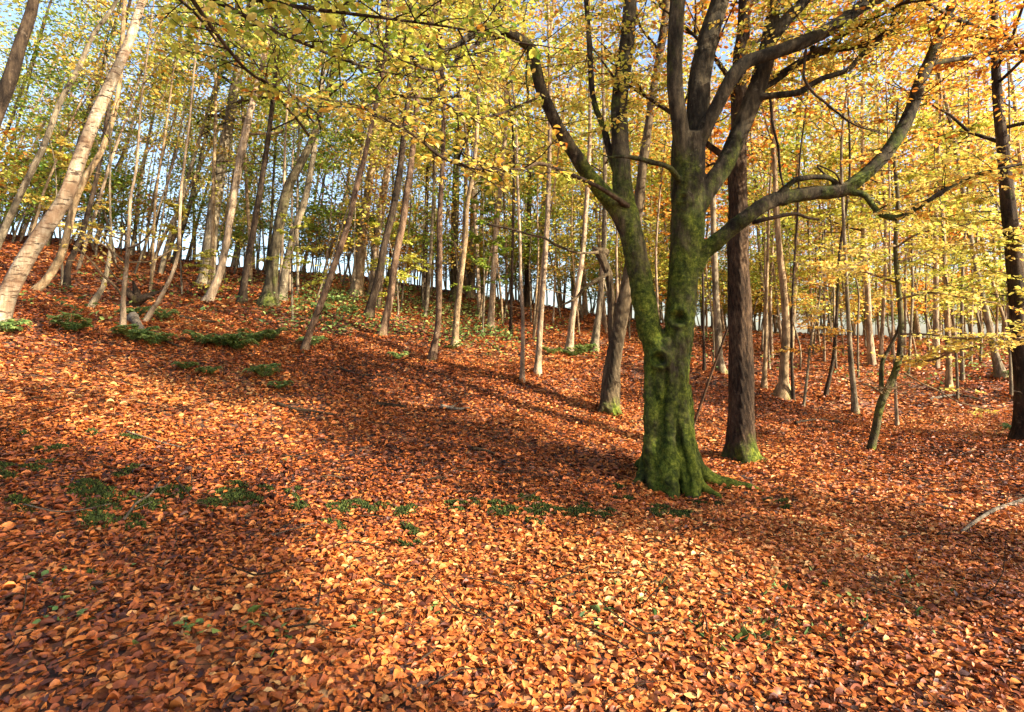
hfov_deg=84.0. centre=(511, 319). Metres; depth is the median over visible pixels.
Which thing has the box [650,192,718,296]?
young beech
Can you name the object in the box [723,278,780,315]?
bush
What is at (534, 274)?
bush
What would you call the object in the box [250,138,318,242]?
young beech
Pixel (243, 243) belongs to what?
bush
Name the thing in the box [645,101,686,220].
young tree
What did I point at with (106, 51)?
woodland tree
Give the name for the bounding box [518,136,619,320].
young beech
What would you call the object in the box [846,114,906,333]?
young tree
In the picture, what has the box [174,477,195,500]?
fallen twig
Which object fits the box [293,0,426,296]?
woodland tree
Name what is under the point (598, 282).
bush
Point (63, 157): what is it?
beech sapling
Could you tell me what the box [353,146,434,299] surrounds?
young beech
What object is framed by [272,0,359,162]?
woodland tree
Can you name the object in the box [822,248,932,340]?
copper beech
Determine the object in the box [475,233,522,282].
bush
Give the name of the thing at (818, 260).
young beech
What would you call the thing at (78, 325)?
fern
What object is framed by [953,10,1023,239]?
woodland tree
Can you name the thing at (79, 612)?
seedlings
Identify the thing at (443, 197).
young beech
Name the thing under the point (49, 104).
young tree
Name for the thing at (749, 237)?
young tree
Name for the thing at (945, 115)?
young tree
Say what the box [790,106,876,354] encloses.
young tree
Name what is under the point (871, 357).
woodland tree
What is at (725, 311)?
bush
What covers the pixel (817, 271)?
young beech
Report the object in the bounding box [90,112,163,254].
young beech
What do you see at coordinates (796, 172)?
woodland tree
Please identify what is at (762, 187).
woodland tree
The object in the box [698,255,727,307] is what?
bush
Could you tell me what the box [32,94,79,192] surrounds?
young tree
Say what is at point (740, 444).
oak tree
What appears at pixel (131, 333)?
fern
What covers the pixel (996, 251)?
young beech
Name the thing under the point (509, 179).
young beech
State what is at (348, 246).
bush
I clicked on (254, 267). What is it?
woodland tree
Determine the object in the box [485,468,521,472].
fallen twig
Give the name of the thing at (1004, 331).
young tree
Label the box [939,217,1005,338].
young beech
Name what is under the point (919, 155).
woodland tree
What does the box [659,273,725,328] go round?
bush
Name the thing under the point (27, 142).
young beech
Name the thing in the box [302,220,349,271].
bush
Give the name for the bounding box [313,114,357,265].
young tree
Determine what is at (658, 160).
young tree
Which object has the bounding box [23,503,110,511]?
fallen twig
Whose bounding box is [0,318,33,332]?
fern
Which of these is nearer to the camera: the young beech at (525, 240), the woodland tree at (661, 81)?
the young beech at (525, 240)
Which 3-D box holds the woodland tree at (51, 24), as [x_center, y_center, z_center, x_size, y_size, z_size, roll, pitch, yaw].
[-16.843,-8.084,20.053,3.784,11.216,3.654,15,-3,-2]
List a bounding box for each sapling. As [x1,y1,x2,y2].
[7,136,113,284]
[25,25,223,310]
[58,0,230,324]
[88,0,274,320]
[136,199,237,293]
[248,213,336,318]
[363,220,436,314]
[430,0,573,381]
[447,0,530,335]
[449,173,514,331]
[636,0,755,370]
[659,122,727,362]
[712,14,800,389]
[719,2,848,400]
[772,260,860,405]
[777,0,919,396]
[784,144,930,377]
[790,102,1023,450]
[817,24,986,425]
[855,106,1023,398]
[903,152,1023,366]
[924,11,1023,397]
[929,0,1023,382]
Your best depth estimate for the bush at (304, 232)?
20.71 m
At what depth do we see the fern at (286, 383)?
7.19 m
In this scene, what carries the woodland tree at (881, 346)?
on the ground at (32, 692)
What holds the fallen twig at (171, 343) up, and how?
on the ground at (32, 692)
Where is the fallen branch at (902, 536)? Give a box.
[889,525,953,540]
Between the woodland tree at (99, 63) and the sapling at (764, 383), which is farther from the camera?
the woodland tree at (99, 63)
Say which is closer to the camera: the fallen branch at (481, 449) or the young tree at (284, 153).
the fallen branch at (481, 449)
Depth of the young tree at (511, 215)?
23.77 m
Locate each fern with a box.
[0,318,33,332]
[47,312,94,330]
[109,323,159,339]
[115,306,150,315]
[135,331,178,344]
[144,308,180,318]
[171,361,200,368]
[180,329,222,343]
[195,366,221,373]
[204,333,243,345]
[220,336,258,348]
[236,328,278,341]
[240,363,282,376]
[259,327,289,339]
[266,380,293,388]
[294,335,327,345]
[310,302,331,309]
[328,295,346,300]
[339,304,359,312]
[385,351,408,358]
[444,343,460,348]
[542,346,562,353]
[559,345,586,355]
[574,343,597,352]
[999,423,1010,429]
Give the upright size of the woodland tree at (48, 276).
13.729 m
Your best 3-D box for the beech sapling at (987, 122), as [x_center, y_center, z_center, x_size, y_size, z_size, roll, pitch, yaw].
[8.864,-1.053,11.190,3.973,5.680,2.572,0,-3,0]
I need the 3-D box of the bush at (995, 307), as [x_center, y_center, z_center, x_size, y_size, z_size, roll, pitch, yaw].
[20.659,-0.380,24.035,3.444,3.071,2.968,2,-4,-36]
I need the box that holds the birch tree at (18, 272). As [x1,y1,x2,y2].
[0,0,174,329]
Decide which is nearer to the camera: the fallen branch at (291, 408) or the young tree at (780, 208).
the fallen branch at (291, 408)
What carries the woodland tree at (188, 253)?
on the ground at (32, 692)
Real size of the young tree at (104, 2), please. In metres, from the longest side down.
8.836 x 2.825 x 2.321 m
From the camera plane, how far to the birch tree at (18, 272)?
7.34 m
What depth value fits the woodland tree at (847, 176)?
31.08 m
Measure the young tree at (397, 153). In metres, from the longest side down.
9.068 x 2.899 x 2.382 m
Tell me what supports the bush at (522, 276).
on the ground at (32, 692)
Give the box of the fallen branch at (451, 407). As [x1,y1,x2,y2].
[440,403,469,409]
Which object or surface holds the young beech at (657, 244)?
on the ground at (32, 692)
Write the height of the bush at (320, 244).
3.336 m
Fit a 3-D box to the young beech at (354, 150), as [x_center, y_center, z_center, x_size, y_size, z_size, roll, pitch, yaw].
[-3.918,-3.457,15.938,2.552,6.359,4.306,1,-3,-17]
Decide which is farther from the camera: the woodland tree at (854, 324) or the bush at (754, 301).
the woodland tree at (854, 324)
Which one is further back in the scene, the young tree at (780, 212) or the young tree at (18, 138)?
the young tree at (18, 138)
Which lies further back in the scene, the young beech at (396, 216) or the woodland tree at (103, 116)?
the woodland tree at (103, 116)
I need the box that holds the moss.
[0,427,794,546]
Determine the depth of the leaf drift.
8.88 m
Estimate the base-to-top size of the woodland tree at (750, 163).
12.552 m
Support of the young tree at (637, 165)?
on the ground at (32, 692)
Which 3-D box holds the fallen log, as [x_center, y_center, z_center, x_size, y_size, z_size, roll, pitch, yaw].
[-5.747,0.056,8.713,0.162,0.429,1.133,2,-4,-40]
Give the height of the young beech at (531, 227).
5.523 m
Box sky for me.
[0,0,1023,336]
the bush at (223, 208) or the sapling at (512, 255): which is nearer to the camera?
the sapling at (512, 255)
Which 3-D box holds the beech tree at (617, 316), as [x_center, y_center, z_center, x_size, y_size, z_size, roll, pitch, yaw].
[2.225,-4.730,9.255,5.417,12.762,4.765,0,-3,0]
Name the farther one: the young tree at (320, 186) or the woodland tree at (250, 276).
the young tree at (320, 186)
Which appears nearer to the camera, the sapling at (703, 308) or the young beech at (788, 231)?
the sapling at (703, 308)
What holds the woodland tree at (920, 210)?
on the ground at (32, 692)
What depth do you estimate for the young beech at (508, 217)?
24.83 m
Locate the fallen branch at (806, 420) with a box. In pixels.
[794,418,842,424]
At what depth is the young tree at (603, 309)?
17.00 m
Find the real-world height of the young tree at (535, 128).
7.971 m
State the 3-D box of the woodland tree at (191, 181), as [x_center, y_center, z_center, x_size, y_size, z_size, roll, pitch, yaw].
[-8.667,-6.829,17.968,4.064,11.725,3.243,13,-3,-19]
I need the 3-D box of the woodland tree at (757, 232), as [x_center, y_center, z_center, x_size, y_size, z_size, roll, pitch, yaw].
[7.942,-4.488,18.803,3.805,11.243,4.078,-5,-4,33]
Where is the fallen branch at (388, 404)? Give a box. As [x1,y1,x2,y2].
[376,401,406,406]
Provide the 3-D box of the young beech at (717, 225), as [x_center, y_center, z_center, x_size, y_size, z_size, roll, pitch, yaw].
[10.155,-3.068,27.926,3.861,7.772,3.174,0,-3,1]
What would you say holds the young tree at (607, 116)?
on the ground at (32, 692)
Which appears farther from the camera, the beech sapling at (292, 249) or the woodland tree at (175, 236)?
the woodland tree at (175, 236)
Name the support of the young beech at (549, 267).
on the ground at (32, 692)
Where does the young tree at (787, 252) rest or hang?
on the ground at (32, 692)
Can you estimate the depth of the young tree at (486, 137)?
19.31 m
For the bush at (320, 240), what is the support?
on the ground at (32, 692)
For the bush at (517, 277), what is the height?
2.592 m
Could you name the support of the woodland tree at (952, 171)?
on the ground at (32, 692)
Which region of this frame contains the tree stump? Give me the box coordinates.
[121,280,160,306]
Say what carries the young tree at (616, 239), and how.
on the ground at (32, 692)
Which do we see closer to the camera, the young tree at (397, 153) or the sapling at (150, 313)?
the sapling at (150, 313)
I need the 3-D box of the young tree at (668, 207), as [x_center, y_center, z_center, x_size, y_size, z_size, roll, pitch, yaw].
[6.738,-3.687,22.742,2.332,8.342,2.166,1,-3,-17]
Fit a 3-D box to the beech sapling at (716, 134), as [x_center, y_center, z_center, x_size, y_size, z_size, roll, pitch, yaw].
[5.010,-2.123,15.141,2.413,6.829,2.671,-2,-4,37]
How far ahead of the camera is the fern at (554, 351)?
11.88 m
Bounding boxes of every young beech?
[0,0,54,166]
[0,20,187,256]
[0,32,48,180]
[0,66,63,198]
[2,21,162,262]
[10,98,58,233]
[70,138,132,243]
[75,129,162,237]
[86,99,147,247]
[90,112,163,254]
[96,104,203,251]
[124,139,220,236]
[160,133,243,261]
[163,98,258,225]
[178,108,269,283]
[182,141,251,241]
[193,96,318,273]
[211,134,290,268]
[221,154,291,230]
[224,124,272,252]
[238,158,288,255]
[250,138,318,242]
[256,91,399,281]
[259,92,374,281]
[273,81,430,301]
[274,176,316,270]
[307,190,375,272]
[317,133,415,279]
[325,74,410,301]
[333,159,375,253]
[353,137,421,291]
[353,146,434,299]
[359,114,485,308]
[364,113,449,284]
[371,164,431,282]
[372,155,428,285]
[381,121,507,314]
[383,140,471,291]
[400,186,448,270]
[403,115,461,284]
[404,150,461,245]
[427,161,469,277]
[443,161,509,247]
[461,147,525,297]
[467,128,602,317]
[468,185,536,307]
[470,130,601,322]
[478,120,618,317]
[478,148,566,301]
[483,158,539,293]
[484,172,525,245]
[486,150,536,274]
[500,131,584,312]
[502,158,571,307]
[507,185,552,296]
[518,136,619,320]
[535,177,613,313]
[536,95,653,296]
[544,149,598,318]
[548,193,598,295]
[553,145,614,298]
[563,126,664,317]
[577,166,665,338]
[584,172,631,280]
[593,170,709,282]
[595,110,671,289]
[598,92,727,305]
[632,167,660,317]
[635,155,726,303]
[635,164,668,321]
[645,155,669,294]
[648,153,719,282]
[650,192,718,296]
[698,185,763,338]
[699,184,727,312]
[700,177,766,302]
[701,206,727,325]
[704,166,779,309]
[709,168,821,318]
[717,222,761,301]
[747,159,799,330]
[748,184,834,370]
[749,124,819,305]
[749,186,833,325]
[751,226,807,330]
[772,140,880,368]
[774,162,878,342]
[774,203,829,332]
[775,173,907,341]
[788,207,839,305]
[792,224,841,332]
[799,222,842,334]
[813,234,854,334]
[814,186,920,334]
[826,163,970,354]
[835,175,917,346]
[848,168,916,303]
[850,191,921,314]
[853,235,895,334]
[859,216,931,308]
[870,158,960,314]
[874,135,1001,353]
[886,116,1019,356]
[893,220,996,311]
[901,133,1004,360]
[911,183,985,336]
[927,240,998,322]
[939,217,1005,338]
[950,187,991,331]
[971,213,1023,299]
[993,157,1023,269]
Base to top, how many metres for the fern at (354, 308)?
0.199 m
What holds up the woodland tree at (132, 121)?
on the ground at (32, 692)
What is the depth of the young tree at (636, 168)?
17.89 m
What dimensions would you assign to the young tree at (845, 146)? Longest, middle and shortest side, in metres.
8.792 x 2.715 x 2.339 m
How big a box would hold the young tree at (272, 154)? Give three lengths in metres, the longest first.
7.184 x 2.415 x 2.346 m
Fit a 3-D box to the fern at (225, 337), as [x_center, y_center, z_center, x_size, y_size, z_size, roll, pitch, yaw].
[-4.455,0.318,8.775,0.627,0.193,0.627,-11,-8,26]
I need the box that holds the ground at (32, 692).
[0,236,1023,711]
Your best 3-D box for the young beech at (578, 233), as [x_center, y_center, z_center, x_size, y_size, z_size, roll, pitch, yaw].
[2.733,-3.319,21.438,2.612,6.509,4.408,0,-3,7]
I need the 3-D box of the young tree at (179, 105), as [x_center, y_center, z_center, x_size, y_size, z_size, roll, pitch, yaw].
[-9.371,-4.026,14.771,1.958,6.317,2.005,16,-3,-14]
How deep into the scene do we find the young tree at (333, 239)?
18.32 m
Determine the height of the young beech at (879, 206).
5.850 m
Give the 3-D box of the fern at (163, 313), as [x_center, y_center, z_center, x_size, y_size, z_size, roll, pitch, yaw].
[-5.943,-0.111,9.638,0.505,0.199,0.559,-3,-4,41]
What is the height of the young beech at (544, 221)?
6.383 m
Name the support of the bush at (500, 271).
on the ground at (32, 692)
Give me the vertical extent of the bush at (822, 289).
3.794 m
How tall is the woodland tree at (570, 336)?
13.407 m
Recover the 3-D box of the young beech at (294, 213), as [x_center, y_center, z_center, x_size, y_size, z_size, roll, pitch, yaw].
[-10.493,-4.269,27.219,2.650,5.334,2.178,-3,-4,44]
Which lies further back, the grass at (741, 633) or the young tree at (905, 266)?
the young tree at (905, 266)
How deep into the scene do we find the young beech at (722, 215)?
24.17 m
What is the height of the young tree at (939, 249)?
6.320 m
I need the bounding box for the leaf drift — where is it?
[0,275,1012,506]
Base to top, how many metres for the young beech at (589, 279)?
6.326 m
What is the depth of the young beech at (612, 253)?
16.98 m
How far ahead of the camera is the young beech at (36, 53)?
15.82 m
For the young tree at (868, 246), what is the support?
on the ground at (32, 692)
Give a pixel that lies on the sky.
(186, 243)
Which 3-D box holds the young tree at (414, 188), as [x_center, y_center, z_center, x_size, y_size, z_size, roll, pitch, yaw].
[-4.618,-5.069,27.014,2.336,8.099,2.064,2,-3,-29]
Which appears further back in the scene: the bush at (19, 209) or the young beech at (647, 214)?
the young beech at (647, 214)
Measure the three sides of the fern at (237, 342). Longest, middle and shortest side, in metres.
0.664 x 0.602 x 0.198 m
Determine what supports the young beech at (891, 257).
on the ground at (32, 692)
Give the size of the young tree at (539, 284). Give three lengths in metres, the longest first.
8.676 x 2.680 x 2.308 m
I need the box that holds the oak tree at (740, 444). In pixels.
[552,0,1023,463]
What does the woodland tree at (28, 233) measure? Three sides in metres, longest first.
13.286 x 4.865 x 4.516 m
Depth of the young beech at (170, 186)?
21.22 m
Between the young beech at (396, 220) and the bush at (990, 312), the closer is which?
the young beech at (396, 220)
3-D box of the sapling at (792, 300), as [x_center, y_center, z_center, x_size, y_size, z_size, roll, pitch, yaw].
[5.598,-2.461,11.718,3.445,8.737,2.759,0,-3,0]
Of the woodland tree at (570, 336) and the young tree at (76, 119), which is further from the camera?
the young tree at (76, 119)
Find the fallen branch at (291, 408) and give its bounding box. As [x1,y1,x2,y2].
[276,402,334,414]
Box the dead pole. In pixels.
[694,326,727,426]
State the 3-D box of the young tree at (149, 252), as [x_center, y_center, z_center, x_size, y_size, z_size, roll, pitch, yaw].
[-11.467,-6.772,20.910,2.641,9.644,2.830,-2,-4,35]
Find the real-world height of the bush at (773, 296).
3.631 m
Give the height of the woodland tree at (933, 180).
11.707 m
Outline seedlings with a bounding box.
[27,456,860,638]
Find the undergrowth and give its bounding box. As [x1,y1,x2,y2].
[19,265,1007,388]
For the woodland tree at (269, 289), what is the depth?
13.08 m
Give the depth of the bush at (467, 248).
21.51 m
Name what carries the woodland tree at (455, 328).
on the ground at (32, 692)
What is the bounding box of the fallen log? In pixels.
[127,311,144,334]
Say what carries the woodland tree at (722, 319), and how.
on the ground at (32, 692)
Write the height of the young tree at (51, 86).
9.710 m
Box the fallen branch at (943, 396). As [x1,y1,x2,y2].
[928,389,984,400]
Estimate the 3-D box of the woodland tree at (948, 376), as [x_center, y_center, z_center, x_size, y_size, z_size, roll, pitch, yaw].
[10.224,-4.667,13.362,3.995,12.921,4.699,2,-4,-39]
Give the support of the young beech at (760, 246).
on the ground at (32, 692)
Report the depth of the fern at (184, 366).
7.40 m
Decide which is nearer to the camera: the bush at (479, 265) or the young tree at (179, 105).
the young tree at (179, 105)
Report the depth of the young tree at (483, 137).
16.32 m
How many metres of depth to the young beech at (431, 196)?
21.72 m
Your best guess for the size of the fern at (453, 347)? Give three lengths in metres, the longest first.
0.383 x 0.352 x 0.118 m
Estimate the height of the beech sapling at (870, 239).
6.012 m
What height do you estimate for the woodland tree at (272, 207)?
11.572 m
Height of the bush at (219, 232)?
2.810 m
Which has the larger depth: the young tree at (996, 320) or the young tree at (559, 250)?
the young tree at (559, 250)
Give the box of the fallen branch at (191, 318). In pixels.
[179,315,216,322]
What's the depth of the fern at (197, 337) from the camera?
8.48 m
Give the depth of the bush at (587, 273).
25.63 m
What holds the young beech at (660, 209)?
on the ground at (32, 692)
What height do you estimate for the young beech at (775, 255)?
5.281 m
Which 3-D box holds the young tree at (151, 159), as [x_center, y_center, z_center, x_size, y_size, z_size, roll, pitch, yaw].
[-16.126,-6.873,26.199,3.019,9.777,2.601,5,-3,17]
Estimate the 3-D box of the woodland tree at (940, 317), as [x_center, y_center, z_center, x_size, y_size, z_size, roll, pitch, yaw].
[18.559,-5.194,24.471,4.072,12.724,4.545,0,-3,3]
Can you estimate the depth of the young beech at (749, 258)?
24.44 m
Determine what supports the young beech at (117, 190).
on the ground at (32, 692)
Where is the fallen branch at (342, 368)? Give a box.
[338,366,394,381]
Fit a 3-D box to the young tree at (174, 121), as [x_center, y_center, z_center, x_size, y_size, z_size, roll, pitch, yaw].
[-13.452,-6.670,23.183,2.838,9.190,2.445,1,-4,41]
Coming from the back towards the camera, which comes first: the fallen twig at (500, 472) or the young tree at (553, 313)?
the young tree at (553, 313)
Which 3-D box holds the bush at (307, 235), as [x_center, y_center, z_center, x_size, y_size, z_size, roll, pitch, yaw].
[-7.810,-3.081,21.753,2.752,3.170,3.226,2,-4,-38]
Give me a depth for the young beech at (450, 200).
15.82 m
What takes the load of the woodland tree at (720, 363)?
on the ground at (32, 692)
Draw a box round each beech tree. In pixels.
[128,0,588,144]
[266,0,1023,501]
[486,0,696,417]
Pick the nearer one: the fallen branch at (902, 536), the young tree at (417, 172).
the fallen branch at (902, 536)
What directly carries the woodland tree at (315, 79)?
on the ground at (32, 692)
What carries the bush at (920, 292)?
on the ground at (32, 692)
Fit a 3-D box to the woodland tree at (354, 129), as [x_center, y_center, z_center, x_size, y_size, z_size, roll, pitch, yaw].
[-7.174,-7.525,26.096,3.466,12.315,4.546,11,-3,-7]
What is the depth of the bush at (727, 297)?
23.64 m
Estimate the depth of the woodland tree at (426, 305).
15.40 m
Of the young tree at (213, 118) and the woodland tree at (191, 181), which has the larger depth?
the young tree at (213, 118)
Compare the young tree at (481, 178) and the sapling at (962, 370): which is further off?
the young tree at (481, 178)
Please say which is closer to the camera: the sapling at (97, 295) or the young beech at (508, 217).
the sapling at (97, 295)
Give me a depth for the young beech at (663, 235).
20.61 m
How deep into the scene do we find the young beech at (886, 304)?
30.92 m
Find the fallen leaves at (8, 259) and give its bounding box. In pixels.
[0,234,1012,416]
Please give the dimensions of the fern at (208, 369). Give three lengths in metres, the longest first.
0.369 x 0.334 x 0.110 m
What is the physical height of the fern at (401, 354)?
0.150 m
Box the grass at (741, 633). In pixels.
[40,562,964,673]
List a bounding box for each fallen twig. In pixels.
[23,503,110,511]
[123,481,168,519]
[126,430,190,448]
[161,338,185,347]
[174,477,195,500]
[272,522,316,535]
[282,607,316,611]
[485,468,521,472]
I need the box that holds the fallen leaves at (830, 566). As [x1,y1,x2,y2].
[0,266,1023,711]
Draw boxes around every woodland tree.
[0,0,68,126]
[0,0,91,175]
[0,0,118,187]
[0,0,118,249]
[0,0,134,147]
[16,0,141,155]
[21,0,202,159]
[26,0,134,235]
[29,0,201,245]
[30,0,126,290]
[52,0,147,235]
[55,45,142,240]
[62,0,214,289]
[76,0,186,243]
[95,0,234,254]
[130,0,288,274]
[131,13,307,264]
[143,13,291,266]
[147,2,301,289]
[150,0,311,285]
[150,4,236,259]
[164,2,285,258]
[167,8,317,258]
[170,0,423,307]
[173,0,361,304]
[183,1,299,283]
[200,0,352,302]
[206,7,302,266]
[217,5,281,268]
[233,11,330,275]
[234,0,365,269]
[237,0,367,302]
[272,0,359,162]
[276,17,361,271]
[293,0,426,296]
[298,0,436,353]
[299,0,492,318]
[315,23,384,237]
[322,0,421,296]
[331,3,466,304]
[337,0,422,279]
[344,1,483,289]
[345,0,500,316]
[346,0,538,362]
[365,1,505,302]
[374,0,480,337]
[411,1,547,315]
[414,5,499,293]
[424,0,558,348]
[427,3,545,298]
[435,0,593,329]
[447,1,533,293]
[448,43,508,209]
[462,59,525,199]
[478,111,523,283]
[481,0,685,353]
[488,0,572,307]
[489,51,533,301]
[499,0,609,292]
[507,0,667,376]
[518,89,598,306]
[519,0,634,315]
[522,0,693,353]
[527,0,599,304]
[536,78,582,276]
[555,0,649,326]
[577,50,639,309]
[588,43,667,318]
[618,0,787,374]
[633,3,695,220]
[633,15,726,289]
[665,18,749,327]
[683,0,771,330]
[696,0,840,399]
[711,4,824,278]
[714,20,819,346]
[716,114,781,233]
[718,0,863,359]
[747,29,809,233]
[748,111,804,331]
[748,126,772,325]
[752,0,944,415]
[784,41,859,330]
[787,0,946,366]
[813,98,905,288]
[815,0,1023,390]
[815,95,899,334]
[820,6,951,359]
[835,0,1023,440]
[839,0,1023,367]
[846,2,955,339]
[858,0,1018,379]
[871,97,957,335]
[879,64,975,334]
[896,22,992,335]
[896,53,997,335]
[901,0,1023,200]
[905,34,1018,333]
[915,1,1023,339]
[924,81,1006,336]
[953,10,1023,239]
[982,82,1023,255]
[983,104,1023,250]
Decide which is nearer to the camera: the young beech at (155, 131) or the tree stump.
the tree stump
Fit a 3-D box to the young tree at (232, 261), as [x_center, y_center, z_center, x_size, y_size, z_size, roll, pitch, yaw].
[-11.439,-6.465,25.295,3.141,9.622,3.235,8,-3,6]
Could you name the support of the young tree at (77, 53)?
on the ground at (32, 692)
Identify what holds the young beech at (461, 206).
on the ground at (32, 692)
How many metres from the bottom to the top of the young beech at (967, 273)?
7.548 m
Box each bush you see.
[0,122,86,240]
[0,131,151,245]
[0,146,52,212]
[0,151,87,243]
[0,157,42,221]
[0,161,76,232]
[0,161,80,223]
[1,158,81,235]
[3,158,106,222]
[17,136,156,250]
[20,187,80,237]
[26,173,111,228]
[63,164,151,243]
[81,173,176,253]
[91,181,186,250]
[117,167,211,259]
[188,181,313,274]
[188,204,243,255]
[191,218,255,253]
[194,204,265,266]
[194,207,273,257]
[218,215,261,264]
[266,211,345,272]
[274,190,369,270]
[284,200,345,272]
[284,223,325,273]
[287,194,371,276]
[294,207,352,272]
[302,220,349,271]
[306,223,370,262]
[312,187,393,251]
[319,220,382,265]
[323,204,421,260]
[386,214,474,293]
[387,235,428,279]
[389,213,448,283]
[392,196,450,285]
[435,205,501,280]
[442,237,499,280]
[442,239,504,278]
[445,232,500,271]
[449,230,503,281]
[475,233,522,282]
[475,247,518,298]
[493,215,547,283]
[498,258,535,288]
[501,230,570,303]
[502,247,552,289]
[508,232,571,285]
[514,255,561,292]
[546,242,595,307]
[547,239,619,292]
[558,232,618,311]
[566,278,605,311]
[569,264,615,313]
[571,254,622,301]
[611,228,709,320]
[648,238,667,299]
[650,251,667,307]
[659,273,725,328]
[659,278,727,329]
[666,256,727,312]
[696,268,760,317]
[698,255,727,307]
[701,273,727,328]
[708,266,776,314]
[721,262,762,330]
[723,257,808,330]
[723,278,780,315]
[724,254,826,315]
[751,279,832,335]
[752,256,812,336]
[789,265,878,323]
[795,286,829,322]
[797,284,860,326]
[819,281,875,335]
[820,288,863,335]
[830,282,896,321]
[839,282,897,324]
[872,285,930,336]
[880,268,958,338]
[889,272,932,316]
[895,278,974,339]
[907,295,975,338]
[921,277,1000,335]
[928,283,990,334]
[958,282,1005,332]
[967,280,1005,324]
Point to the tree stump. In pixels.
(136, 297)
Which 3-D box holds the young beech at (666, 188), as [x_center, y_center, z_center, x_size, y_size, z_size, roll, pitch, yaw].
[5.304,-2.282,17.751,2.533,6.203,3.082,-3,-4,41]
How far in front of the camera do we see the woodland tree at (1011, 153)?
23.74 m
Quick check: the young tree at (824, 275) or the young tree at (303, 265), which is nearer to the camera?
the young tree at (824, 275)
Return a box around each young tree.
[0,0,128,227]
[2,109,32,207]
[17,38,83,225]
[19,30,87,237]
[20,39,156,241]
[29,65,74,215]
[30,0,153,233]
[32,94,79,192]
[50,77,111,146]
[69,0,211,243]
[72,91,107,160]
[74,56,160,242]
[76,0,227,270]
[99,81,187,244]
[102,0,210,290]
[108,100,181,243]
[117,45,186,249]
[126,34,222,276]
[126,66,184,250]
[133,13,252,273]
[134,1,241,259]
[138,0,232,259]
[146,38,210,241]
[148,0,235,255]
[158,121,203,254]
[166,102,211,259]
[184,84,238,192]
[214,0,366,294]
[216,2,289,252]
[218,0,336,279]
[230,83,292,266]
[230,108,291,189]
[231,42,311,272]
[232,101,276,182]
[239,71,295,270]
[240,8,328,290]
[280,85,310,161]
[283,62,362,285]
[287,111,355,271]
[301,83,359,273]
[309,81,360,276]
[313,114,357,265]
[314,43,398,305]
[320,0,413,283]
[331,77,384,278]
[336,100,395,182]
[341,0,467,307]
[342,16,429,284]
[342,79,404,242]
[350,23,421,288]
[362,147,394,241]
[378,81,446,276]
[379,125,436,282]
[382,91,450,279]
[383,69,455,310]
[401,136,431,280]
[406,1,485,296]
[430,84,470,288]
[446,33,530,311]
[454,10,542,326]
[459,51,541,318]
[459,128,507,299]
[460,58,522,303]
[460,117,514,301]
[471,122,511,234]
[472,71,524,299]
[507,12,601,338]
[508,35,578,328]
[526,130,582,323]
[534,176,571,307]
[540,91,607,333]
[551,109,595,305]
[552,93,611,333]
[565,35,669,302]
[577,66,646,179]
[586,124,615,302]
[594,104,645,290]
[600,68,668,253]
[602,64,661,185]
[629,65,686,336]
[630,7,729,313]
[631,97,671,258]
[643,182,663,321]
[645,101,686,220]
[654,125,671,324]
[686,53,751,337]
[706,117,730,216]
[711,70,791,342]
[717,133,764,329]
[722,46,828,358]
[725,135,805,368]
[728,11,831,351]
[749,131,806,311]
[750,139,795,313]
[761,56,885,340]
[763,119,799,332]
[766,29,868,345]
[766,124,822,334]
[768,59,861,308]
[780,80,844,353]
[783,77,889,360]
[788,129,845,344]
[789,117,858,241]
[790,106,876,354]
[802,88,881,351]
[812,128,869,335]
[816,53,931,332]
[827,94,901,314]
[831,92,912,339]
[838,150,877,289]
[842,0,942,374]
[844,172,878,335]
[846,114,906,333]
[853,104,924,357]
[869,32,1014,362]
[900,0,1023,332]
[907,178,959,334]
[910,185,968,320]
[911,49,977,240]
[929,90,1023,363]
[934,61,1021,345]
[940,145,990,332]
[955,140,999,330]
[955,157,993,340]
[973,182,1003,331]
[979,137,1023,349]
[991,179,1022,256]
[992,60,1023,340]
[996,87,1023,201]
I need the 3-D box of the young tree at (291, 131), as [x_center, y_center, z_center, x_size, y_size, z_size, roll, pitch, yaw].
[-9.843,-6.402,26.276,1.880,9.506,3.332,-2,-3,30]
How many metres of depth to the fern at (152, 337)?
8.04 m
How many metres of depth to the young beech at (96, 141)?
16.61 m
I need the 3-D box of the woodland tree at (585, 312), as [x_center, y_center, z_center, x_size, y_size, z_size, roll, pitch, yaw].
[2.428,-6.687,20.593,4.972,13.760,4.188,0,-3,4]
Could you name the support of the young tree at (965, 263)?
on the ground at (32, 692)
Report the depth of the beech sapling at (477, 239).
14.01 m
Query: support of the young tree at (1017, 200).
on the ground at (32, 692)
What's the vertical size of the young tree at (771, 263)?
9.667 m
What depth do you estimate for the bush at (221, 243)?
21.56 m
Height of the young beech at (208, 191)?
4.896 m
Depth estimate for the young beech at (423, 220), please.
22.34 m
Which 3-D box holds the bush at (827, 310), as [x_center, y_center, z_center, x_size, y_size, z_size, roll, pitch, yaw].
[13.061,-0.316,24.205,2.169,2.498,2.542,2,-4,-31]
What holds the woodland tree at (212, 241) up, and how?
on the ground at (32, 692)
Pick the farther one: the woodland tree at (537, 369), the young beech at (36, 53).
the young beech at (36, 53)
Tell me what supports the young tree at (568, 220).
on the ground at (32, 692)
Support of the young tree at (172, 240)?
on the ground at (32, 692)
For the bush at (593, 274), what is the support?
on the ground at (32, 692)
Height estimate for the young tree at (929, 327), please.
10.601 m
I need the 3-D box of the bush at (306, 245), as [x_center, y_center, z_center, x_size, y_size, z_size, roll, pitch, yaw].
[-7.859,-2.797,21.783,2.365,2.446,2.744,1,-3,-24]
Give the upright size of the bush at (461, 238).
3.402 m
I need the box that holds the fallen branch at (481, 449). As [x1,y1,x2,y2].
[471,446,494,454]
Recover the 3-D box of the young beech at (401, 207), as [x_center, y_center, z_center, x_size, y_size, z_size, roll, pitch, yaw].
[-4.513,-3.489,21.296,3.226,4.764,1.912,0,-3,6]

